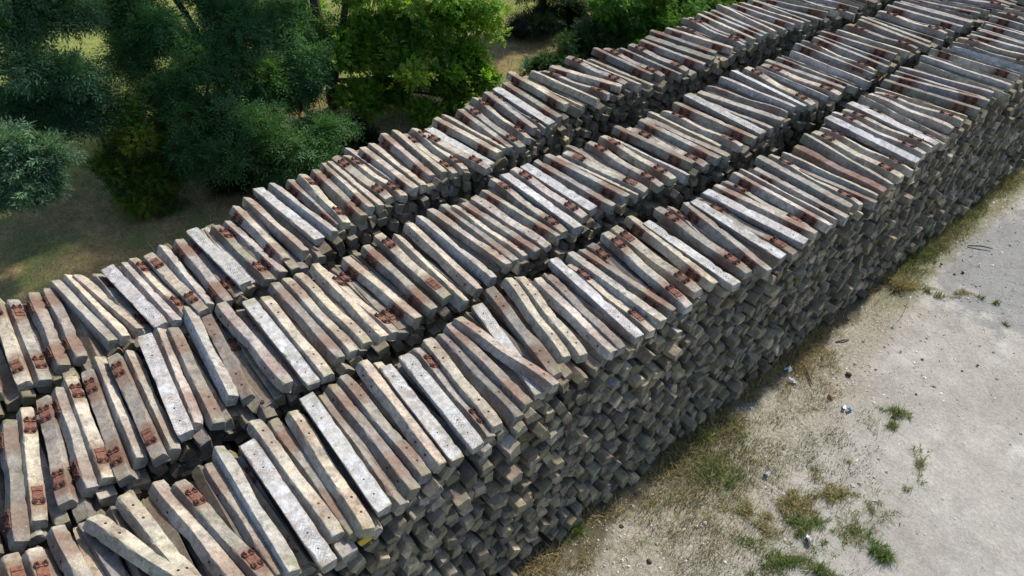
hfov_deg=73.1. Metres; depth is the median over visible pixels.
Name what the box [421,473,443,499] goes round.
concrete sleeper
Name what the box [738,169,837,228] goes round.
concrete sleeper
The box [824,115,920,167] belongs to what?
concrete sleeper
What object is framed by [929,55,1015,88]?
concrete sleeper
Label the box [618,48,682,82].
concrete sleeper
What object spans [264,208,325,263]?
concrete sleeper
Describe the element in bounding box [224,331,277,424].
concrete sleeper
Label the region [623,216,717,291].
concrete sleeper
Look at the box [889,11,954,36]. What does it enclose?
concrete sleeper
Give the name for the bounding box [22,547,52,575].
concrete sleeper
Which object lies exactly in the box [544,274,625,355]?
concrete sleeper
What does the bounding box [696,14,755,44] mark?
concrete sleeper
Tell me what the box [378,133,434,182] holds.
concrete sleeper
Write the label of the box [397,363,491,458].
concrete sleeper
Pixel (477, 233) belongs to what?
concrete sleeper
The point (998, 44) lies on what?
concrete sleeper
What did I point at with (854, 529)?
weed clump
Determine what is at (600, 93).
concrete sleeper
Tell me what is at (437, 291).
concrete sleeper
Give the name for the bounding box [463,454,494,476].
concrete sleeper
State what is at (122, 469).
concrete sleeper
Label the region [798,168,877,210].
concrete sleeper
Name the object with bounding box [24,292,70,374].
concrete sleeper
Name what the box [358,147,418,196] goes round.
concrete sleeper
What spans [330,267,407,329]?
concrete sleeper
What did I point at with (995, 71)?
concrete sleeper
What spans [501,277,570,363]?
concrete sleeper
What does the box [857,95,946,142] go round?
concrete sleeper
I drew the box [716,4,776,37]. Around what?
concrete sleeper
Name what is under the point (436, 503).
concrete sleeper
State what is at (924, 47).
concrete sleeper
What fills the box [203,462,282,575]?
concrete sleeper
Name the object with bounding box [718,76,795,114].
concrete sleeper
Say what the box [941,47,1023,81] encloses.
concrete sleeper
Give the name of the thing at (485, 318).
concrete sleeper
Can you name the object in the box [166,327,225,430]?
concrete sleeper
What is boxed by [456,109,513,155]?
concrete sleeper
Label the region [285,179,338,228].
concrete sleeper
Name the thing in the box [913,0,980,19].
concrete sleeper
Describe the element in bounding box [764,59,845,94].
concrete sleeper
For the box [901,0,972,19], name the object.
concrete sleeper
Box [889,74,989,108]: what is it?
concrete sleeper
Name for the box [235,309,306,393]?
concrete sleeper
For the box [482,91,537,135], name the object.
concrete sleeper
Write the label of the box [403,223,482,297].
concrete sleeper
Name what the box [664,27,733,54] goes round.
concrete sleeper
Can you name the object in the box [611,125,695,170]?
concrete sleeper
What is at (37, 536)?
concrete sleeper
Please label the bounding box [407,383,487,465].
concrete sleeper
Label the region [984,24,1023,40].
concrete sleeper
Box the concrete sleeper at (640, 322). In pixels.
[567,264,654,338]
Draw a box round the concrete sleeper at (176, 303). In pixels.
[128,258,186,322]
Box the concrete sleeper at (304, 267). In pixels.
[284,248,308,274]
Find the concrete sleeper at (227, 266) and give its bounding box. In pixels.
[186,227,251,291]
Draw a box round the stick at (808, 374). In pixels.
[800,358,812,384]
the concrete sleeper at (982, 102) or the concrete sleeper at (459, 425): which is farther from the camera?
the concrete sleeper at (982, 102)
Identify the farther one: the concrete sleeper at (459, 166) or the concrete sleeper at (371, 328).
the concrete sleeper at (459, 166)
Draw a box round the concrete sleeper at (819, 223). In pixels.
[729,172,832,233]
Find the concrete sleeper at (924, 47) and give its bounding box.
[856,19,931,53]
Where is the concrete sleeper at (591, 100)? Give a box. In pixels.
[529,70,599,107]
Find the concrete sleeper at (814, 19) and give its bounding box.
[756,0,819,23]
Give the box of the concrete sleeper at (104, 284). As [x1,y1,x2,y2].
[90,274,152,336]
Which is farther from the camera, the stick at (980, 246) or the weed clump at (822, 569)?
the stick at (980, 246)
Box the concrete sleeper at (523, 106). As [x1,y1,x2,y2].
[493,87,554,128]
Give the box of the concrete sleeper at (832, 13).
[776,0,839,16]
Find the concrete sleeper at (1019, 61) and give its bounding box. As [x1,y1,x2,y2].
[949,42,1023,65]
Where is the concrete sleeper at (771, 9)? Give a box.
[747,0,810,28]
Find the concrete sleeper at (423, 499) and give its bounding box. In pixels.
[416,489,429,506]
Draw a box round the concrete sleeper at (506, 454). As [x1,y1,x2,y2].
[495,444,520,460]
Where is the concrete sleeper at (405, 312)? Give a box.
[341,256,421,327]
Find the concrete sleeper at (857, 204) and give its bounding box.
[767,154,862,210]
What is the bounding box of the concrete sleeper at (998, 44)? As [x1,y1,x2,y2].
[969,33,1023,53]
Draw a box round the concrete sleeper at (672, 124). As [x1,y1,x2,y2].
[647,112,721,148]
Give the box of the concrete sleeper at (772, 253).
[690,198,786,263]
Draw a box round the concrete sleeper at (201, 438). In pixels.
[147,364,212,450]
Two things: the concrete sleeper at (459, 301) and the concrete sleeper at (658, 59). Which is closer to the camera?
the concrete sleeper at (459, 301)
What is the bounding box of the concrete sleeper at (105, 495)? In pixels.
[95,484,117,506]
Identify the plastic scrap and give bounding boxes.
[805,534,812,541]
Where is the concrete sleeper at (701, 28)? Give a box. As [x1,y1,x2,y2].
[680,18,745,49]
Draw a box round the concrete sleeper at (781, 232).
[702,189,807,249]
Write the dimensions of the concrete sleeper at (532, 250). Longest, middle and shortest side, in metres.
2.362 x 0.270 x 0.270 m
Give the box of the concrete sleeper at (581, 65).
[564,56,627,90]
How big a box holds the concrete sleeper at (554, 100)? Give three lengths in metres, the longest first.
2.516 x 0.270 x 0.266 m
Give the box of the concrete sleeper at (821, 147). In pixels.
[799,133,893,191]
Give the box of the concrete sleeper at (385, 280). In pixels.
[352,252,419,311]
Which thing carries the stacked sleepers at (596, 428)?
on the ground at (960, 474)
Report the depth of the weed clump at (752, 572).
13.24 m
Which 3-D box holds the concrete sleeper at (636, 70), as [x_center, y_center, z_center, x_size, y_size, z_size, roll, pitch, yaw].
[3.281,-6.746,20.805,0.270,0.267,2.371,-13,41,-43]
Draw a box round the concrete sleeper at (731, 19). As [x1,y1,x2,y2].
[710,10,768,39]
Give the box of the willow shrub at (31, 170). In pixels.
[0,114,87,220]
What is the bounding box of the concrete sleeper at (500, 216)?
[470,195,551,252]
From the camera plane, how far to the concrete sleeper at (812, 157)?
16.63 m
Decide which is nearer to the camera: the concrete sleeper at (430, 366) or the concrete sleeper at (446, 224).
the concrete sleeper at (430, 366)
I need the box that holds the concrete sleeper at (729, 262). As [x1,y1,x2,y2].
[653,206,751,279]
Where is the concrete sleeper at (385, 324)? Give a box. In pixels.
[329,272,397,340]
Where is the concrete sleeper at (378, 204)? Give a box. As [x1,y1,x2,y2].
[327,161,383,213]
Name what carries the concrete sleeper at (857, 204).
on the stacked sleepers at (596, 428)
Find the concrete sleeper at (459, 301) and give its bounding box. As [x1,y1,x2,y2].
[392,234,468,310]
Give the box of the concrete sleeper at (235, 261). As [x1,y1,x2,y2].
[201,227,258,288]
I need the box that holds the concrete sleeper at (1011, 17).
[995,12,1023,23]
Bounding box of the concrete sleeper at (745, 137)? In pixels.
[671,102,757,145]
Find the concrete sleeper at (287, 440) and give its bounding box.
[267,418,356,542]
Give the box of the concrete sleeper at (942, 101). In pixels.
[880,79,980,116]
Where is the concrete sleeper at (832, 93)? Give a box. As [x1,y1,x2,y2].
[760,64,841,100]
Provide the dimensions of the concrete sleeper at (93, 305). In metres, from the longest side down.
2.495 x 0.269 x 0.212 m
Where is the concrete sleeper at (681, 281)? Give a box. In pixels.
[610,225,701,298]
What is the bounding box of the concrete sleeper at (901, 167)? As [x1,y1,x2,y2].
[819,127,913,176]
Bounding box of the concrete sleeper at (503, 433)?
[422,349,508,441]
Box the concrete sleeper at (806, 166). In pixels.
[781,152,877,199]
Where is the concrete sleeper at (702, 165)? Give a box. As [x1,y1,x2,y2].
[630,128,708,171]
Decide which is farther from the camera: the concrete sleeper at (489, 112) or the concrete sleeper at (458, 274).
the concrete sleeper at (489, 112)
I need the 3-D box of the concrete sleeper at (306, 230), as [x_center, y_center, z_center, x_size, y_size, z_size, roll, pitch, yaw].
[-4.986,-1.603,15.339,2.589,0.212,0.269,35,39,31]
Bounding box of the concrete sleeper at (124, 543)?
[82,514,196,575]
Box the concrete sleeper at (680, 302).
[600,231,692,314]
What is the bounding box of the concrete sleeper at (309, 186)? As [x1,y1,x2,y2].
[296,174,350,228]
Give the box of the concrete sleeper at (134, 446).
[92,356,147,469]
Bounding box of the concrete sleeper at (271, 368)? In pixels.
[214,301,292,392]
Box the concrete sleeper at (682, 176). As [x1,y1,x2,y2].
[613,138,689,183]
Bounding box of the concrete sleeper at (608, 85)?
[549,65,621,92]
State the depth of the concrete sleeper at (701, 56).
21.36 m
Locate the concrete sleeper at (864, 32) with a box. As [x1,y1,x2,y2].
[842,24,917,52]
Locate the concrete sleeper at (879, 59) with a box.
[817,35,890,65]
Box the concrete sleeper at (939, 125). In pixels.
[867,93,954,134]
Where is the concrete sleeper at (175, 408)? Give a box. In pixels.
[137,333,193,441]
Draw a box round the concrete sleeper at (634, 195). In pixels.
[556,156,639,203]
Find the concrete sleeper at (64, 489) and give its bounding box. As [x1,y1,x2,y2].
[36,395,77,512]
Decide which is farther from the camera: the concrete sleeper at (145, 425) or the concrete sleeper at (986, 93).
the concrete sleeper at (986, 93)
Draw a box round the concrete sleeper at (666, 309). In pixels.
[577,249,675,319]
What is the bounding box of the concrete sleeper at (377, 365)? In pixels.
[373,362,434,444]
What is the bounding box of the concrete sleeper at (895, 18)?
[875,11,947,38]
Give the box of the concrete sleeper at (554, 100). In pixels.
[506,71,568,111]
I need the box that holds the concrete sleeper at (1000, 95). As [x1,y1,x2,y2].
[916,62,1010,101]
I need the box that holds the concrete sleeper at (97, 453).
[61,376,116,485]
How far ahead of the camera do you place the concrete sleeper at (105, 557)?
9.77 m
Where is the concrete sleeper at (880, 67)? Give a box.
[812,37,889,74]
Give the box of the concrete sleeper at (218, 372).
[183,306,238,406]
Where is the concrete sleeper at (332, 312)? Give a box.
[293,273,372,349]
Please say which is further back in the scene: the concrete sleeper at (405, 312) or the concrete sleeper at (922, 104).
the concrete sleeper at (922, 104)
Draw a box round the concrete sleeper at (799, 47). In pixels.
[792,43,874,79]
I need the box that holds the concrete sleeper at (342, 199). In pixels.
[310,169,367,224]
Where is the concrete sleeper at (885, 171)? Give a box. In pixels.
[810,131,903,183]
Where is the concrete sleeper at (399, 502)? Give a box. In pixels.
[317,394,408,515]
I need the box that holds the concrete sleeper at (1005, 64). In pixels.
[950,45,1023,73]
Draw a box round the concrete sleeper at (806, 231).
[712,184,817,240]
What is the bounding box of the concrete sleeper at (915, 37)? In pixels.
[859,16,930,44]
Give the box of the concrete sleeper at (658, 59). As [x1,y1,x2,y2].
[628,44,688,76]
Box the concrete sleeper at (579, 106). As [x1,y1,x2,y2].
[528,80,584,113]
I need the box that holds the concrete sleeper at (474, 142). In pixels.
[432,117,501,159]
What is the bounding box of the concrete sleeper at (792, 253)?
[701,199,798,261]
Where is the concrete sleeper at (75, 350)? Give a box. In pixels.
[41,288,87,366]
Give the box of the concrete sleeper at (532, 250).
[460,202,540,258]
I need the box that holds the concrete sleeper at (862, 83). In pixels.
[789,51,870,89]
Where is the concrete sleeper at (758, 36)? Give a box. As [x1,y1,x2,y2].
[702,11,763,41]
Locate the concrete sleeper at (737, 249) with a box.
[680,202,771,279]
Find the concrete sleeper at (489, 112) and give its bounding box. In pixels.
[469,97,530,144]
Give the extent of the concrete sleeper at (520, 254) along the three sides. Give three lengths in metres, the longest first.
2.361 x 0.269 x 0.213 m
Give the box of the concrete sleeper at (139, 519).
[115,492,201,575]
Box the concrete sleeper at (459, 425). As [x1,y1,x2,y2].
[398,353,483,453]
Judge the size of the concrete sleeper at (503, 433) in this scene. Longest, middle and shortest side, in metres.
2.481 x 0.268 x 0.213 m
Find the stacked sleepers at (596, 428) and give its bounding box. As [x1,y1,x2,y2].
[0,0,1023,575]
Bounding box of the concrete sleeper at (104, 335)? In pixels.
[51,280,118,351]
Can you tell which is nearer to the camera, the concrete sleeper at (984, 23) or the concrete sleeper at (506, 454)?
the concrete sleeper at (506, 454)
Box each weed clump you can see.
[555,528,583,546]
[559,510,597,551]
[677,450,766,492]
[691,422,719,446]
[712,491,795,549]
[719,472,737,493]
[727,526,824,575]
[740,563,756,575]
[766,463,865,528]
[770,486,818,524]
[784,501,834,554]
[800,554,842,575]
[826,510,880,565]
[832,486,849,501]
[854,500,911,530]
[860,532,901,568]
[875,401,921,423]
[879,269,930,295]
[883,418,902,433]
[903,484,914,492]
[908,443,930,479]
[915,278,959,302]
[949,287,976,297]
[973,291,989,299]
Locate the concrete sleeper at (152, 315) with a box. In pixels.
[101,264,168,329]
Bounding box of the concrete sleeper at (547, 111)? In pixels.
[501,82,562,124]
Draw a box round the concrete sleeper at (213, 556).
[148,479,244,575]
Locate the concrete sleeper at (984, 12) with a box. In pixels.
[925,0,989,15]
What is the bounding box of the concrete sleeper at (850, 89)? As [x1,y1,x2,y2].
[775,57,858,95]
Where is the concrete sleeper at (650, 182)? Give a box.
[584,141,663,192]
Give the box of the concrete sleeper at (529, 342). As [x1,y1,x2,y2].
[485,286,561,378]
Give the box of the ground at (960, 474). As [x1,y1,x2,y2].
[0,0,1023,575]
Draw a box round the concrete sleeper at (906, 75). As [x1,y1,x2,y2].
[894,70,985,97]
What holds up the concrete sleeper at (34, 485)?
on the stacked sleepers at (596, 428)
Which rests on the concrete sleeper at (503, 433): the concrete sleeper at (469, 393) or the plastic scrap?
the concrete sleeper at (469, 393)
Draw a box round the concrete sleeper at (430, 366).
[410,347,495,443]
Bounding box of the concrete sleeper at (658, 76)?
[603,48,664,81]
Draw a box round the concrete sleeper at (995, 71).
[928,48,1019,80]
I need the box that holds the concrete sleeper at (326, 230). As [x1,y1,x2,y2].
[268,183,337,240]
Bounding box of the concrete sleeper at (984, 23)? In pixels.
[981,21,1023,33]
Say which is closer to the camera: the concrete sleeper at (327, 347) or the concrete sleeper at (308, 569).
the concrete sleeper at (308, 569)
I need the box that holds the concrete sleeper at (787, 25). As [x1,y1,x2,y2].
[731,4,794,30]
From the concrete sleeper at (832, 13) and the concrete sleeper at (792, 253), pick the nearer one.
the concrete sleeper at (792, 253)
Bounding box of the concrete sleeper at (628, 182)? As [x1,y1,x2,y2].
[562,151,647,197]
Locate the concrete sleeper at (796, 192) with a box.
[752,167,848,225]
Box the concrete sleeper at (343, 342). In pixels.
[281,278,357,359]
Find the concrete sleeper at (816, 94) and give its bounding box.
[756,66,829,102]
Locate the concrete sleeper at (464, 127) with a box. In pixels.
[441,114,505,156]
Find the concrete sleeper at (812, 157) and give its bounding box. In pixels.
[791,144,886,197]
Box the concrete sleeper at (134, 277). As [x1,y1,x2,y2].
[120,262,181,326]
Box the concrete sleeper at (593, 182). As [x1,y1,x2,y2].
[543,154,629,204]
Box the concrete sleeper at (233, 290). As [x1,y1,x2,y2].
[186,240,244,303]
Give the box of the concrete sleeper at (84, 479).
[51,387,99,497]
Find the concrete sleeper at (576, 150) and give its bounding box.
[563,145,635,180]
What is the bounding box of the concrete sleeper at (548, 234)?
[479,190,560,245]
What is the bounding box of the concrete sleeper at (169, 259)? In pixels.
[156,245,214,311]
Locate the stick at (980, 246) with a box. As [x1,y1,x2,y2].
[968,245,992,248]
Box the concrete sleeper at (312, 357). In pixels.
[259,296,334,383]
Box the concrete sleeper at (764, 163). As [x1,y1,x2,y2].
[754,155,853,213]
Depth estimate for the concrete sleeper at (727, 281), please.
14.15 m
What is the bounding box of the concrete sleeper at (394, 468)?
[324,384,420,499]
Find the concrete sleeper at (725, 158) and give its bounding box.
[644,117,730,164]
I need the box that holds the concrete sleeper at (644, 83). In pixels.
[588,59,653,87]
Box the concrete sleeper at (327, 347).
[268,282,345,366]
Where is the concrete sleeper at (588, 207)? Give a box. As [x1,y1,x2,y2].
[520,163,596,216]
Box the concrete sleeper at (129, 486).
[126,469,140,489]
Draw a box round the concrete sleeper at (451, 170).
[404,134,458,179]
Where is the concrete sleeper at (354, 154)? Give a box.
[344,148,399,186]
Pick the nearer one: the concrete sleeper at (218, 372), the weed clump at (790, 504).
the concrete sleeper at (218, 372)
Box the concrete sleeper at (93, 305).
[63,274,130,345]
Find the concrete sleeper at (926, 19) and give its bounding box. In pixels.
[884,5,962,33]
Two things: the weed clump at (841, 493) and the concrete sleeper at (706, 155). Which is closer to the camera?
the weed clump at (841, 493)
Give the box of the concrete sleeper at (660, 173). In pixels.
[598,135,675,185]
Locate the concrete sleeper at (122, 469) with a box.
[81,369,136,487]
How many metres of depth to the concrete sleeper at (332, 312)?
13.14 m
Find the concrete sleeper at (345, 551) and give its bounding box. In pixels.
[330,539,357,562]
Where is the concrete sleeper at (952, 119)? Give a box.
[874,91,963,127]
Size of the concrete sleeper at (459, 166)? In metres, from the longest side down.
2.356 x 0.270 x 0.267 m
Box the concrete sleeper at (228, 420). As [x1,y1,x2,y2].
[193,356,234,431]
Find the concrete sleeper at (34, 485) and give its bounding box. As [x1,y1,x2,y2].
[16,407,47,529]
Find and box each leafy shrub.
[516,9,641,76]
[577,0,710,47]
[701,0,747,11]
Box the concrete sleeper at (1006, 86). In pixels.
[918,55,1011,93]
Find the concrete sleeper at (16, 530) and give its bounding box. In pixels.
[0,419,29,552]
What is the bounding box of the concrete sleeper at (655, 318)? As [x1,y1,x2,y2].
[565,251,666,328]
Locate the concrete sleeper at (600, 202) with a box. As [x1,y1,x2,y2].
[533,159,615,213]
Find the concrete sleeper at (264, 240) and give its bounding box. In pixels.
[229,206,290,266]
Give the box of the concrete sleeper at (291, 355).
[242,298,320,390]
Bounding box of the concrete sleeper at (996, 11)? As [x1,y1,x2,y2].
[994,9,1022,17]
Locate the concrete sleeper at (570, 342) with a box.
[515,276,587,363]
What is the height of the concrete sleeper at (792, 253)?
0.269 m
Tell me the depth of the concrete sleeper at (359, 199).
15.97 m
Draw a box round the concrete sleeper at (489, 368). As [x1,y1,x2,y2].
[443,322,532,412]
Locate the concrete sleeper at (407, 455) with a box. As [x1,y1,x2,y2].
[336,374,430,484]
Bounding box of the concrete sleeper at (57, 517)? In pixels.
[39,441,72,530]
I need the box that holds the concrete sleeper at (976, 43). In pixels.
[956,37,1023,59]
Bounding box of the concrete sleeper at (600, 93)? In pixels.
[541,70,610,100]
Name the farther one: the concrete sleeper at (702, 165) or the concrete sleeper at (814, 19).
the concrete sleeper at (814, 19)
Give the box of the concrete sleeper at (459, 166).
[409,128,467,175]
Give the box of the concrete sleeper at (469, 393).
[421,337,503,432]
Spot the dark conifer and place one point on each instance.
(541, 16)
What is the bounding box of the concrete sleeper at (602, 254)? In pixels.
[586,243,664,298]
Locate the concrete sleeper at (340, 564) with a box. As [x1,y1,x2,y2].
[315,526,347,570]
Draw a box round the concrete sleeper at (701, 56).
[644,35,714,64]
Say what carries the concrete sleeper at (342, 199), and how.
on the stacked sleepers at (596, 428)
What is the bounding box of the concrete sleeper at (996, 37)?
[977,30,1023,46]
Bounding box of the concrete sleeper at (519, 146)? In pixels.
[463,105,525,153]
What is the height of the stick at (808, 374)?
0.073 m
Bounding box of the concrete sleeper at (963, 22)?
[892,1,971,29]
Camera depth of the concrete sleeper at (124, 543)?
9.62 m
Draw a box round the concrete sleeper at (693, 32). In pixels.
[677,27,740,56]
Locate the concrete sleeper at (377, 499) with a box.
[299,392,391,516]
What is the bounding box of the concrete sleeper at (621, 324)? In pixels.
[548,257,643,344]
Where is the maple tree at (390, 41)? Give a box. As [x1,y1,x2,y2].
[298,0,512,129]
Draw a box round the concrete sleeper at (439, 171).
[391,130,447,179]
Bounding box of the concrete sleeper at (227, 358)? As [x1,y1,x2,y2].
[201,314,255,406]
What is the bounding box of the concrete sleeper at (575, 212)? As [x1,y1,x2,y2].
[510,167,588,223]
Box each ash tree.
[0,0,133,146]
[84,0,366,191]
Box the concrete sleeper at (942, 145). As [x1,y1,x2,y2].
[862,105,945,150]
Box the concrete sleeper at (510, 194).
[488,178,567,239]
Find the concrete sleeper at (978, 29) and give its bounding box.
[976,28,1023,41]
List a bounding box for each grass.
[515,164,1023,575]
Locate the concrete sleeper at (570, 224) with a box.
[499,173,582,233]
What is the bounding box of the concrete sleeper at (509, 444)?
[497,433,519,456]
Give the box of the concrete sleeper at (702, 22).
[687,17,746,47]
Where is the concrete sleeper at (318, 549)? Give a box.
[240,439,336,573]
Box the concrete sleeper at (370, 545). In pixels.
[362,538,378,551]
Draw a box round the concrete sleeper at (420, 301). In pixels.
[360,244,437,317]
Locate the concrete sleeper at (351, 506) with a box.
[285,410,374,537]
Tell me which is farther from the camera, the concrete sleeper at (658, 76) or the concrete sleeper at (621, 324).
the concrete sleeper at (658, 76)
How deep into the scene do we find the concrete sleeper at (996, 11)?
23.64 m
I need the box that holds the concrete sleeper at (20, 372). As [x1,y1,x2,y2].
[0,298,34,392]
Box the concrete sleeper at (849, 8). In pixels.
[808,0,857,13]
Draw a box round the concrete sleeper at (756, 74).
[742,66,815,110]
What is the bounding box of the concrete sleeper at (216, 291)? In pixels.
[173,239,233,307]
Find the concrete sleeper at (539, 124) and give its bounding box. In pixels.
[494,94,547,134]
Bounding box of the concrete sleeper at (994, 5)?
[947,0,1009,10]
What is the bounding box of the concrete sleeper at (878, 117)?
[846,101,939,150]
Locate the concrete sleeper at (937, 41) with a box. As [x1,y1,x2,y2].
[867,17,943,47]
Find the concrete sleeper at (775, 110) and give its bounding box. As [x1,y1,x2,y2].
[705,85,788,118]
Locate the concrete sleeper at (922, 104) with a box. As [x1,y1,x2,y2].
[874,87,967,124]
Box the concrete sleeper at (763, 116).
[696,90,784,126]
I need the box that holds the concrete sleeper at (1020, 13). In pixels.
[1003,7,1023,17]
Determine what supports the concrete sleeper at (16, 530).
on the stacked sleepers at (596, 428)
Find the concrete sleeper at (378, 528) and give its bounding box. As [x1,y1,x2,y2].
[289,428,382,539]
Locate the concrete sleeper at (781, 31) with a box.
[726,6,786,36]
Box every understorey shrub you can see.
[79,83,213,221]
[202,113,380,200]
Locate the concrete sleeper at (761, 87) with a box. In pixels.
[729,70,807,111]
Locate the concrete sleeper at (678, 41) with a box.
[649,29,716,57]
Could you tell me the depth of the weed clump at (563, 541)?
13.71 m
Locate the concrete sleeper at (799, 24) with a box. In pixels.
[740,2,804,28]
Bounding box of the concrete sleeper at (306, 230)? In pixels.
[252,187,324,245]
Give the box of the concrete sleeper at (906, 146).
[831,112,926,159]
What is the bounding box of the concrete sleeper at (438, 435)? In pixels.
[379,364,463,467]
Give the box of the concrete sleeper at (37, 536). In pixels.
[28,528,47,546]
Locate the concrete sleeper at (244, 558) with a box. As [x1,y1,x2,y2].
[171,479,273,575]
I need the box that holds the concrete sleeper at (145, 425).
[107,353,169,466]
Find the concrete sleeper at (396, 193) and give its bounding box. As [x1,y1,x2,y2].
[342,155,407,202]
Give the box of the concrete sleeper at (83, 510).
[66,445,95,523]
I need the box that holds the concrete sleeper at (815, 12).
[759,0,827,17]
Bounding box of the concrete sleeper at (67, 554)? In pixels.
[46,524,92,575]
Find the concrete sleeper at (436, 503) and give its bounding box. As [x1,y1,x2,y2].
[428,495,444,511]
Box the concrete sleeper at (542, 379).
[451,316,559,393]
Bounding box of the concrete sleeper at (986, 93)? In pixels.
[898,66,993,99]
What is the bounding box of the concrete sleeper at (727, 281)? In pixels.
[643,220,740,291]
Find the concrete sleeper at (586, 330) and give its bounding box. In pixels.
[532,277,616,359]
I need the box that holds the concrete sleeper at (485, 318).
[471,303,545,400]
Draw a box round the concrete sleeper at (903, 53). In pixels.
[835,30,910,58]
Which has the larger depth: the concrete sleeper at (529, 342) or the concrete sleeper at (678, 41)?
the concrete sleeper at (678, 41)
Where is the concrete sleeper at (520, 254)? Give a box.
[451,205,528,261]
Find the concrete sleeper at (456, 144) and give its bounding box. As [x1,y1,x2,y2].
[425,127,494,169]
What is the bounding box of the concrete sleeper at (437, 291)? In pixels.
[373,233,451,305]
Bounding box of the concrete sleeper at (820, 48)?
[800,40,876,76]
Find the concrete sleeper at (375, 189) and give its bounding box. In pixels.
[331,155,394,204]
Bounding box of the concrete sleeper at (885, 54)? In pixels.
[819,31,896,61]
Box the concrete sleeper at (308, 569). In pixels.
[238,456,315,575]
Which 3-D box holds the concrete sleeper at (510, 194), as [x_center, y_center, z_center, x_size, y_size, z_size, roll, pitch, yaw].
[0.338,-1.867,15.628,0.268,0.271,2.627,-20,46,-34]
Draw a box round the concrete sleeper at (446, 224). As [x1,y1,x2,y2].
[427,208,511,273]
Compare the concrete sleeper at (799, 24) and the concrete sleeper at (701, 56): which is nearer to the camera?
the concrete sleeper at (701, 56)
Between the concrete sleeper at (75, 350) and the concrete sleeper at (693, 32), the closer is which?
the concrete sleeper at (75, 350)
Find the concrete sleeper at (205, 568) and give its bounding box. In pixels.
[199,558,211,575]
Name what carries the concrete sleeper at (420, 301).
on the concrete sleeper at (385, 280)
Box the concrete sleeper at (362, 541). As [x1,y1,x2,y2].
[289,430,371,545]
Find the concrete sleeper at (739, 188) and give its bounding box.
[722,181,811,227]
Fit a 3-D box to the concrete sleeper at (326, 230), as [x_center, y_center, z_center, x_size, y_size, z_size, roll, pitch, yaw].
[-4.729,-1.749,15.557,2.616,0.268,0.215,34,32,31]
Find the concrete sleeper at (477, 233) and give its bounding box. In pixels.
[438,204,517,266]
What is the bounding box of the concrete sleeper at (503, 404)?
[435,333,523,425]
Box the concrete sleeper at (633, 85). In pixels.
[578,58,641,91]
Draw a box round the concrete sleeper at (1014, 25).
[987,15,1023,31]
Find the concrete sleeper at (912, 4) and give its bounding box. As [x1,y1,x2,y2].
[900,1,973,25]
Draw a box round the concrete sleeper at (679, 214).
[666,206,726,250]
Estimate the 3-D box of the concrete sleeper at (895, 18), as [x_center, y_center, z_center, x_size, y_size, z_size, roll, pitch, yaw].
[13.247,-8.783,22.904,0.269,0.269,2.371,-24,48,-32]
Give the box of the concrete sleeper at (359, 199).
[319,163,374,214]
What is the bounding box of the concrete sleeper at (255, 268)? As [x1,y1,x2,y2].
[210,225,274,286]
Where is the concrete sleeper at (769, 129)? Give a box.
[709,101,773,136]
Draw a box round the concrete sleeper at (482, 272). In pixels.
[415,215,497,287]
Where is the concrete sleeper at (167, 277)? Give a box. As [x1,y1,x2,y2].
[143,252,211,317]
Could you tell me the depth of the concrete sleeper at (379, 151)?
16.65 m
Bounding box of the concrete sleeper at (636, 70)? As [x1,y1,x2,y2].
[591,47,653,81]
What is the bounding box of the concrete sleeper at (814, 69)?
[781,55,857,86]
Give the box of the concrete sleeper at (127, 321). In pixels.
[72,274,144,337]
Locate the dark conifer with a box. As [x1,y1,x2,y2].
[501,0,591,41]
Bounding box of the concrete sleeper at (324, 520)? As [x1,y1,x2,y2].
[247,419,344,543]
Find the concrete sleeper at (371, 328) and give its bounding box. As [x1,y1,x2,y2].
[309,263,388,343]
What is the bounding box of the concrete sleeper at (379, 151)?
[368,143,426,193]
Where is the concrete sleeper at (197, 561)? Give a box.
[179,532,207,575]
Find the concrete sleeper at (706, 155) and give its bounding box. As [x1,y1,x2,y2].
[637,118,721,165]
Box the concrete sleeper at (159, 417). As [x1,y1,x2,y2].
[123,350,180,460]
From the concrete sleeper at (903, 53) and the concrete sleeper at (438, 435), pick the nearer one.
the concrete sleeper at (438, 435)
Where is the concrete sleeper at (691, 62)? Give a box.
[638,39,705,71]
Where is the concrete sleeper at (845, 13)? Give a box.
[796,0,854,19]
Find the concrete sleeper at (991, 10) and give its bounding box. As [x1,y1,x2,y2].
[938,0,995,14]
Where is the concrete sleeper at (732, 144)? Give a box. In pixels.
[660,111,743,152]
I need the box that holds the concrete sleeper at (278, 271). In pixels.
[222,221,287,280]
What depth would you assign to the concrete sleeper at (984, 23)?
22.79 m
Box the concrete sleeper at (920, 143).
[841,109,932,152]
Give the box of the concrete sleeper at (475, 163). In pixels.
[424,132,492,174]
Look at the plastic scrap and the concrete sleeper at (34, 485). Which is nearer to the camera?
the concrete sleeper at (34, 485)
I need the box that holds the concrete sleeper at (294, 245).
[242,197,308,260]
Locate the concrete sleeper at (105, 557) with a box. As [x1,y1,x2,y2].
[77,522,129,575]
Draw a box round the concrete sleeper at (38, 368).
[5,299,52,387]
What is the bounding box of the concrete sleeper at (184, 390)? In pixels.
[153,327,202,431]
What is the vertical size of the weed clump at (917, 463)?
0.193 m
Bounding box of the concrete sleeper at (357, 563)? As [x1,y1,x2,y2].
[347,551,365,572]
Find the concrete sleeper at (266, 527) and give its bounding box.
[212,446,299,575]
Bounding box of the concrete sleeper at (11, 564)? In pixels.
[0,552,26,575]
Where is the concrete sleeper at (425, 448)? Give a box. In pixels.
[355,360,446,473]
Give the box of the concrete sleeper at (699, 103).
[684,93,766,139]
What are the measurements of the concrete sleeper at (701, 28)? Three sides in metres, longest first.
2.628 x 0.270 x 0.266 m

